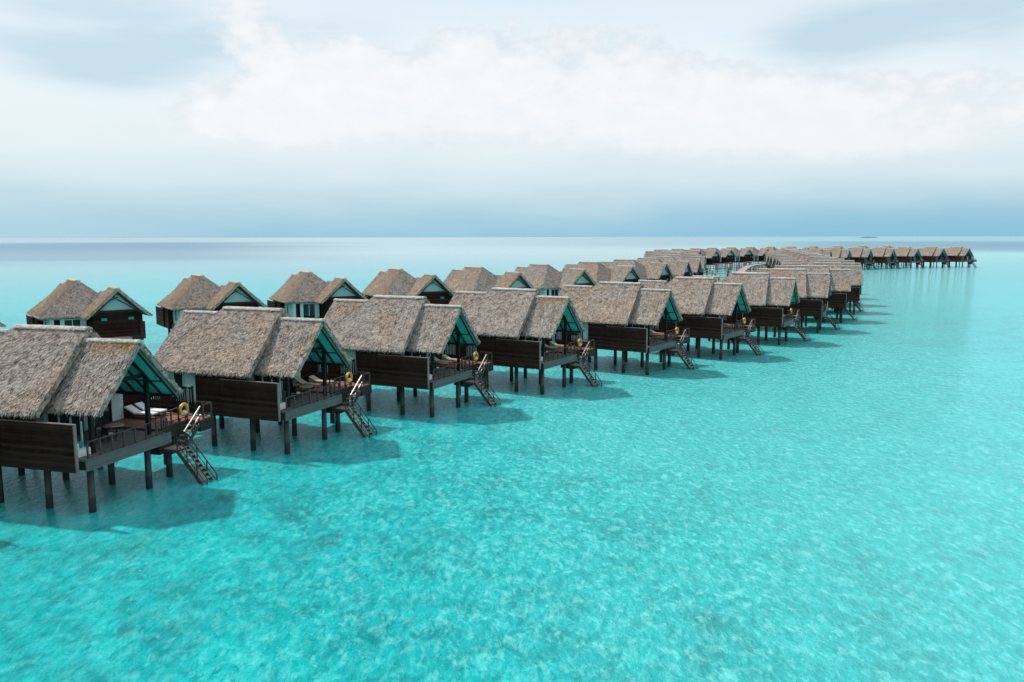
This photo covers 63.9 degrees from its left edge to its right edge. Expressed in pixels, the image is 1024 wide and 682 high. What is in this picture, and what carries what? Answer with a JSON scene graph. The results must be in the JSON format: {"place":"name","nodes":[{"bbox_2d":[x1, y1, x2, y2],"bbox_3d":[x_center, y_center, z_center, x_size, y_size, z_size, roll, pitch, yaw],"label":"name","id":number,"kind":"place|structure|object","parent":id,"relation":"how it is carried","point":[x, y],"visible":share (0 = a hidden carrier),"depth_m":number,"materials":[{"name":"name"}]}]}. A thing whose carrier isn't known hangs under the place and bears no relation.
{"place":"outdoors","nodes":[
{"label":"outdoors","id":0,"kind":"place"},
{"bbox_2d":[0,236,1023,681],"bbox_3d":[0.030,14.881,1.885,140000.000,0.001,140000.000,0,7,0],"label":"water","id":1,"kind":"structure","parent":0,"point":[842,502],"depth_m":44.93,"materials":[{"name":"teal liquid"}]},
{"bbox_2d":[26,278,152,339],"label":"water villa","id":2,"kind":"object","parent":1,"relation":"in","point":[111,312],"visible":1,"depth_m":98.63,"materials":[{"name":"beige plant"}]},
{"bbox_2d":[64,318,79,325],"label":"entrance window","id":3,"kind":"structure","parent":2,"relation":"in","point":[68,322],"depth_m":97.85,"materials":[{"name":"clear glass"}]},
{"bbox_2d":[0,324,217,512],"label":"water villa","id":4,"kind":"object","parent":1,"relation":"in","point":[63,389],"visible":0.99,"depth_m":46.33,"materials":[{"name":"brown plant"}]},
{"bbox_2d":[77,441,90,457],"bbox_3d":[-24.166,5.835,44.869,1.940,0.780,0.950,2,8,16],"label":"daybed","id":5,"kind":"object","parent":4,"relation":"on","point":[81,450],"visible":0.38,"depth_m":44.66,"materials":[{"name":"white fabric"}]},
{"bbox_2d":[83,400,112,431],"bbox_3d":[-26.419,4.453,49.414,0.171,2.390,6.170,2,8,16],"label":"glass door","id":6,"kind":"structure","parent":4,"relation":"in","point":[107,414],"depth_m":51.98,"materials":[{"name":"black"}]},
{"bbox_2d":[95,419,109,436],"bbox_3d":[-24.590,5.215,49.298,0.565,0.900,0.620,2,8,16],"label":"deck chair","id":7,"kind":"object","parent":4,"relation":"on","point":[98,424],"visible":0.7,"depth_m":49.27,"materials":[{"name":"wood"}]},
{"bbox_2d":[101,427,116,442],"bbox_3d":[-23.467,5.405,47.777,0.620,0.900,0.565,3,8,26],"label":"deck chair","id":8,"kind":"object","parent":4,"relation":"on","point":[104,431],"visible":0.95,"depth_m":47.55,"materials":[{"name":"wicker"}]},
{"bbox_2d":[105,423,124,438],"bbox_3d":[-23.582,5.346,48.809,1.040,0.762,1.040,2,8,16],"label":"round table","id":9,"kind":"object","parent":4,"relation":"on","point":[113,425],"visible":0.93,"depth_m":48.80,"materials":[{"name":"brown wood"}]},
{"bbox_2d":[124,405,157,417],"bbox_3d":[-24.093,4.622,53.380,2.067,0.788,0.680,2,7,13],"label":"sun lounger","id":10,"kind":"object","parent":4,"relation":"on","point":[133,410],"visible":0.88,"depth_m":53.23,"materials":[{"name":"fabric"}]},
{"bbox_2d":[134,402,167,416],"bbox_3d":[-23.875,4.505,54.300,2.067,0.788,0.680,2,8,16],"label":"sun lounger","id":11,"kind":"object","parent":4,"relation":"on","point":[140,405],"visible":0.61,"depth_m":54.16,"materials":[{"name":"fabric"}]},
{"bbox_2d":[179,402,188,415],"bbox_3d":[-21.024,4.375,52.606,0.216,0.880,0.880,2,8,16],"label":"lifebuoy","id":12,"kind":"object","parent":4,"relation":"attached to","point":[183,412],"visible":1,"depth_m":52.52,"materials":[{"name":"yellow plastic"}]},
{"bbox_2d":[155,274,267,333],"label":"water villa","id":13,"kind":"object","parent":1,"relation":"in","point":[197,292],"visible":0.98,"depth_m":110.99,"materials":[{"name":"beige plant"}]},
{"bbox_2d":[151,306,376,453],"bbox_3d":[-22.670,3.322,64.091,24.424,12.388,11.916,3,8,22],"label":"water villa","id":14,"kind":"object","parent":1,"relation":"in","point":[252,364],"visible":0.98,"depth_m":58.71,"materials":[{"name":"brown plant"}]},
{"bbox_2d":[173,372,184,392],"bbox_3d":[-24.104,2.993,59.386,0.960,1.530,0.075,3,8,22],"label":"side window","id":15,"kind":"structure","parent":14,"relation":"in","point":[179,378],"depth_m":59.31,"materials":[{"name":"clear glass"}]},
{"bbox_2d":[280,397,285,409],"bbox_3d":[-16.735,4.275,57.070,1.940,0.780,0.950,3,8,22],"label":"daybed","id":16,"kind":"object","parent":14,"relation":"on","point":[282,405],"visible":0.19,"depth_m":56.84,"materials":[{"name":"white fabric"}]},
{"bbox_2d":[281,377,292,390],"bbox_3d":[-18.475,2.867,61.808,0.171,2.390,6.170,3,8,22],"label":"glass door","id":17,"kind":"structure","parent":14,"relation":"in","point":[290,379],"depth_m":63.91,"materials":[{"name":"black"}]},
{"bbox_2d":[290,387,300,398],"bbox_3d":[-15.930,3.784,60.453,0.620,0.900,0.565,4,8,27],"label":"deck chair","id":18,"kind":"object","parent":14,"relation":"on","point":[293,390],"visible":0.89,"depth_m":60.21,"materials":[{"name":"wicker"}]},
{"bbox_2d":[299,385,312,396],"bbox_3d":[-15.362,3.746,61.311,1.040,0.762,1.040,0,7,0],"label":"round table","id":19,"kind":"object","parent":14,"relation":"on","point":[305,386],"visible":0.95,"depth_m":61.12,"materials":[{"name":"brown wood"}]},
{"bbox_2d":[295,378,320,387],"bbox_3d":[-16.022,3.286,64.466,2.039,0.620,0.660,3,8,22],"label":"sun lounger","id":20,"kind":"object","parent":14,"relation":"on","point":[299,381],"visible":0.94,"depth_m":64.44,"materials":[{"name":"white fabric"}]},
{"bbox_2d":[309,375,333,384],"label":"sun lounger","id":21,"kind":"object","parent":14,"relation":"on","point":[313,378],"visible":0.75,"depth_m":65.68,"materials":[{"name":"white fabric"}]},
{"bbox_2d":[345,372,352,382],"bbox_3d":[-12.783,2.860,64.436,0.216,0.880,0.880,3,8,22],"label":"lifebuoy","id":22,"kind":"object","parent":14,"relation":"attached to","point":[348,380],"visible":1,"depth_m":64.33,"materials":[{"name":"yellow plastic"}]},
{"bbox_2d":[267,270,368,318],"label":"water villa","id":23,"kind":"object","parent":1,"relation":"in","point":[305,294],"visible":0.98,"depth_m":121.03,"materials":[{"name":"beige plant"}]},
{"bbox_2d":[303,303,314,315],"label":"entrance window","id":24,"kind":"structure","parent":23,"relation":"in","point":[308,308],"depth_m":120.68,"materials":[{"name":"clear glass"}]},
{"bbox_2d":[361,268,454,304],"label":"water villa","id":25,"kind":"object","parent":1,"relation":"in","point":[433,288],"visible":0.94,"depth_m":131.95,"materials":[{"name":"beige plant"}]},
{"bbox_2d":[317,295,500,417],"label":"water villa","id":26,"kind":"object","parent":1,"relation":"in","point":[398,341],"visible":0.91,"depth_m":70.20,"materials":[{"name":"brown plant"}]},
{"bbox_2d":[430,356,452,364],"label":"sun lounger","id":27,"kind":"object","parent":26,"relation":"on","point":[436,359],"visible":0.6,"depth_m":76.18,"materials":[{"name":"white wood"}]},
{"bbox_2d":[437,361,448,370],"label":"round table","id":28,"kind":"object","parent":26,"relation":"on","point":[443,362],"visible":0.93,"depth_m":72.68,"materials":[{"name":"brown wood"}]},
{"bbox_2d":[442,354,460,360],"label":"sun lounger","id":29,"kind":"object","parent":26,"relation":"on","point":[445,357],"visible":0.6,"depth_m":77.24,"materials":[{"name":"white fabric"}]},
{"bbox_2d":[473,352,478,360],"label":"lifebuoy","id":30,"kind":"object","parent":26,"relation":"attached to","point":[476,357],"visible":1,"depth_m":75.66,"materials":[{"name":"yellow plastic"}]},
{"bbox_2d":[443,266,534,300],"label":"water villa","id":31,"kind":"object","parent":1,"relation":"in","point":[474,278],"visible":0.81,"depth_m":140.74,"materials":[{"name":"beige plant"}]},
{"bbox_2d":[447,287,601,394],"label":"water villa","id":32,"kind":"object","parent":1,"relation":"in","point":[514,327],"visible":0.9,"depth_m":80.36,"materials":[{"name":"brown plant"}]},
{"bbox_2d":[549,341,563,345],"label":"sun lounger","id":33,"kind":"object","parent":32,"relation":"on","point":[553,343],"visible":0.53,"depth_m":87.12,"materials":[{"name":"white fabric"}]},
{"bbox_2d":[577,338,581,346],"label":"lifebuoy","id":34,"kind":"object","parent":32,"relation":"attached to","point":[580,343],"visible":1,"depth_m":85.23,"materials":[{"name":"yellow plastic"}]},
{"bbox_2d":[514,264,595,295],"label":"water villa","id":35,"kind":"object","parent":1,"relation":"in","point":[546,279],"visible":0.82,"depth_m":153.07,"materials":[{"name":"brown plant"}]},
{"bbox_2d":[551,289,557,295],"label":"entrance window","id":36,"kind":"structure","parent":35,"relation":"in","point":[554,292],"depth_m":152.11,"materials":[{"name":"teal glass"}]},
{"bbox_2d":[562,261,642,283],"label":"water villa","id":37,"kind":"object","parent":1,"relation":"in","point":[598,272],"visible":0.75,"depth_m":168.79,"materials":[{"name":"brown plant"}]},
{"bbox_2d":[317,263,909,371],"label":"boardwalk","id":38,"kind":"structure","parent":1,"relation":"in","point":[744,268],"depth_m":327.73,"materials":[{"name":"brown wood"}]},
{"bbox_2d":[555,281,696,374],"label":"water villa","id":39,"kind":"object","parent":1,"relation":"in","point":[624,317],"visible":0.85,"depth_m":91.54,"materials":[{"name":"brown plant"}]},
{"bbox_2d":[600,259,673,282],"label":"water villa","id":40,"kind":"object","parent":1,"relation":"in","point":[657,271],"visible":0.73,"depth_m":186.98,"materials":[{"name":"brown plant"}]},
{"bbox_2d":[636,258,693,279],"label":"water villa","id":41,"kind":"object","parent":1,"relation":"in","point":[681,268],"visible":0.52,"depth_m":200.66,"materials":[{"name":"brown plant"}]},
{"bbox_2d":[652,256,702,276],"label":"water villa","id":42,"kind":"object","parent":1,"relation":"in","point":[696,266],"visible":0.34,"depth_m":218.19,"materials":[{"name":"brown plant"}]},
{"bbox_2d":[650,254,725,277],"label":"water villa","id":43,"kind":"object","parent":1,"relation":"in","point":[679,257],"visible":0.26,"depth_m":242.73,"materials":[{"name":"brown plant"}]},
{"bbox_2d":[643,249,738,272],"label":"water villa","id":44,"kind":"object","parent":1,"relation":"in","point":[685,251],"visible":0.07,"depth_m":331.19,"materials":[{"name":"brown plant"}]},
{"bbox_2d":[653,252,730,275],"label":"water villa","id":45,"kind":"object","parent":1,"relation":"in","point":[689,257],"visible":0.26,"depth_m":269.13,"materials":[{"name":"brown plant"}]},
{"bbox_2d":[645,250,739,275],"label":"water villa","id":46,"kind":"object","parent":1,"relation":"in","point":[647,254],"visible":0.13,"depth_m":316.67,"materials":[{"name":"brown plant"}]},
{"bbox_2d":[651,251,736,275],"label":"water villa","id":47,"kind":"object","parent":1,"relation":"in","point":[685,254],"visible":0.16,"depth_m":289.64,"materials":[{"name":"brown plant"}]},
{"bbox_2d":[638,276,763,359],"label":"water villa","id":48,"kind":"object","parent":1,"relation":"in","point":[708,307],"visible":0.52,"depth_m":102.37,"materials":[{"name":"brown plant"}]},
{"bbox_2d":[669,249,746,271],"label":"water villa","id":49,"kind":"object","parent":1,"relation":"in","point":[697,252],"visible":0.26,"depth_m":348.99,"materials":[{"name":"brown plant"}]},
{"bbox_2d":[684,248,753,269],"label":"water villa","id":50,"kind":"object","parent":1,"relation":"in","point":[712,257],"visible":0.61,"depth_m":363.19,"materials":[{"name":"brown plant"}]},
{"bbox_2d":[702,248,761,268],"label":"water villa","id":51,"kind":"object","parent":1,"relation":"in","point":[727,255],"visible":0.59,"depth_m":380.48,"materials":[{"name":"brown plant"}]},
{"bbox_2d":[720,247,762,267],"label":"water villa","id":52,"kind":"object","parent":1,"relation":"in","point":[745,256],"visible":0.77,"depth_m":394.95,"materials":[{"name":"brown plant"}]},
{"bbox_2d":[692,272,810,344],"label":"water villa","id":53,"kind":"object","parent":1,"relation":"in","point":[769,297],"visible":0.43,"depth_m":115.01,"materials":[{"name":"brown plant"}]},
{"bbox_2d":[737,247,769,266],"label":"water villa","id":54,"kind":"object","parent":1,"relation":"in","point":[759,256],"visible":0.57,"depth_m":404.31,"materials":[{"name":"grey plant"}]},
{"bbox_2d":[760,247,788,262],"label":"water villa","id":55,"kind":"object","parent":1,"relation":"in","point":[772,249],"visible":0.17,"depth_m":413.80,"materials":[{"name":"plant"}]},
{"bbox_2d":[746,251,805,271],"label":"water villa","id":56,"kind":"object","parent":1,"relation":"in","point":[788,254],"visible":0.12,"depth_m":286.97,"materials":[{"name":"brown plant"}]},
{"bbox_2d":[753,250,808,271],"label":"water villa","id":57,"kind":"object","parent":1,"relation":"in","point":[782,252],"visible":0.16,"depth_m":323.79,"materials":[{"name":"brown plant"}]},
{"bbox_2d":[749,250,814,271],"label":"water villa","id":58,"kind":"object","parent":1,"relation":"in","point":[786,253],"visible":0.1,"depth_m":303.53,"materials":[{"name":"brown plant"}]},
{"bbox_2d":[732,268,838,332],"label":"water villa","id":59,"kind":"object","parent":1,"relation":"in","point":[814,289],"visible":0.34,"depth_m":128.93,"materials":[{"name":"brown plant"}]},
{"bbox_2d":[780,246,808,249],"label":"water villa","id":60,"kind":"object","parent":1,"relation":"in","point":[791,247],"visible":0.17,"depth_m":424.93,"materials":[{"name":"plant"}]},
{"bbox_2d":[768,252,822,267],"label":"water villa","id":61,"kind":"object","parent":1,"relation":"in","point":[793,255],"visible":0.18,"depth_m":269.14,"materials":[{"name":"brown plant"}]},
{"bbox_2d":[777,248,813,251],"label":"water villa","id":62,"kind":"object","parent":1,"relation":"in","point":[799,249],"visible":0.12,"depth_m":347.58,"materials":[{"name":"brown wood"}]},
{"bbox_2d":[771,253,830,266],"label":"water villa","id":63,"kind":"object","parent":1,"relation":"in","point":[800,255],"visible":0.2,"depth_m":249.21,"materials":[{"name":"brown plant"}]},
{"bbox_2d":[774,255,837,267],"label":"water villa","id":64,"kind":"object","parent":1,"relation":"in","point":[804,257],"visible":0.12,"depth_m":232.12,"materials":[{"name":"brown plant"}]},
{"bbox_2d":[758,265,856,322],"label":"water villa","id":65,"kind":"object","parent":1,"relation":"in","point":[840,285],"visible":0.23,"depth_m":143.60,"materials":[{"name":"brown plant"}]},
{"bbox_2d":[778,256,844,264],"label":"water villa","id":66,"kind":"object","parent":1,"relation":"in","point":[806,260],"visible":0.16,"depth_m":214.78,"materials":[{"name":"brown plant"}]},
{"bbox_2d":[775,262,862,313],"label":"water villa","id":67,"kind":"object","parent":1,"relation":"in","point":[853,295],"visible":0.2,"depth_m":160.51,"materials":[{"name":"brown plant"}]},
{"bbox_2d":[783,258,854,264],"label":"water villa","id":68,"kind":"object","parent":1,"relation":"in","point":[813,260],"visible":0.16,"depth_m":198.85,"materials":[{"name":"brown plant"}]},
{"bbox_2d":[808,248,831,256],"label":"water villa","id":69,"kind":"object","parent":1,"relation":"in","point":[822,251],"visible":0.16,"depth_m":357.29,"materials":[{"name":"grey plant"}]},
{"bbox_2d":[782,260,863,303],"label":"water villa","id":70,"kind":"object","parent":1,"relation":"in","point":[842,264],"visible":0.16,"depth_m":179.30,"materials":[{"name":"brown plant"}]},
{"bbox_2d":[823,248,851,259],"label":"water villa","id":71,"kind":"object","parent":1,"relation":"in","point":[845,254],"visible":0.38,"depth_m":366.57,"materials":[{"name":"brown wood"}]},
{"bbox_2d":[829,246,851,248],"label":"water villa","id":72,"kind":"object","parent":1,"relation":"in","point":[839,247],"visible":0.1,"depth_m":440.18,"materials":[{"name":"grey plant"}]},
{"bbox_2d":[849,247,876,269],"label":"water villa","id":73,"kind":"object","parent":1,"relation":"in","point":[862,256],"visible":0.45,"depth_m":375.01,"materials":[{"name":"brown plant"}]},
{"bbox_2d":[857,246,879,263],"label":"water villa","id":74,"kind":"object","parent":1,"relation":"in","point":[865,247],"visible":0.16,"depth_m":443.45,"materials":[{"name":"plant"}]},
{"bbox_2d":[866,247,899,268],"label":"water villa","id":75,"kind":"object","parent":1,"relation":"in","point":[881,255],"visible":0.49,"depth_m":382.47,"materials":[{"name":"brown plant"}]},
{"bbox_2d":[876,247,924,267],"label":"water villa","id":76,"kind":"object","parent":1,"relation":"in","point":[906,255],"visible":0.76,"depth_m":388.52,"materials":[{"name":"brown plant"}]},
{"bbox_2d":[901,247,950,267],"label":"water villa","id":77,"kind":"object","parent":1,"relation":"in","point":[932,254],"visible":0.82,"depth_m":393.54,"materials":[{"name":"brown plant"}]},
{"bbox_2d":[921,247,976,266],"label":"water villa","id":78,"kind":"object","parent":1,"relation":"in","point":[957,254],"visible":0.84,"depth_m":397.89,"materials":[{"name":"grey plant"}]},
{"bbox_2d":[0,0,1023,237],"label":"sky","id":79,"kind":"structure","parent":0,"point":[119,118],"materials":[{"name":"white"}]}
]}

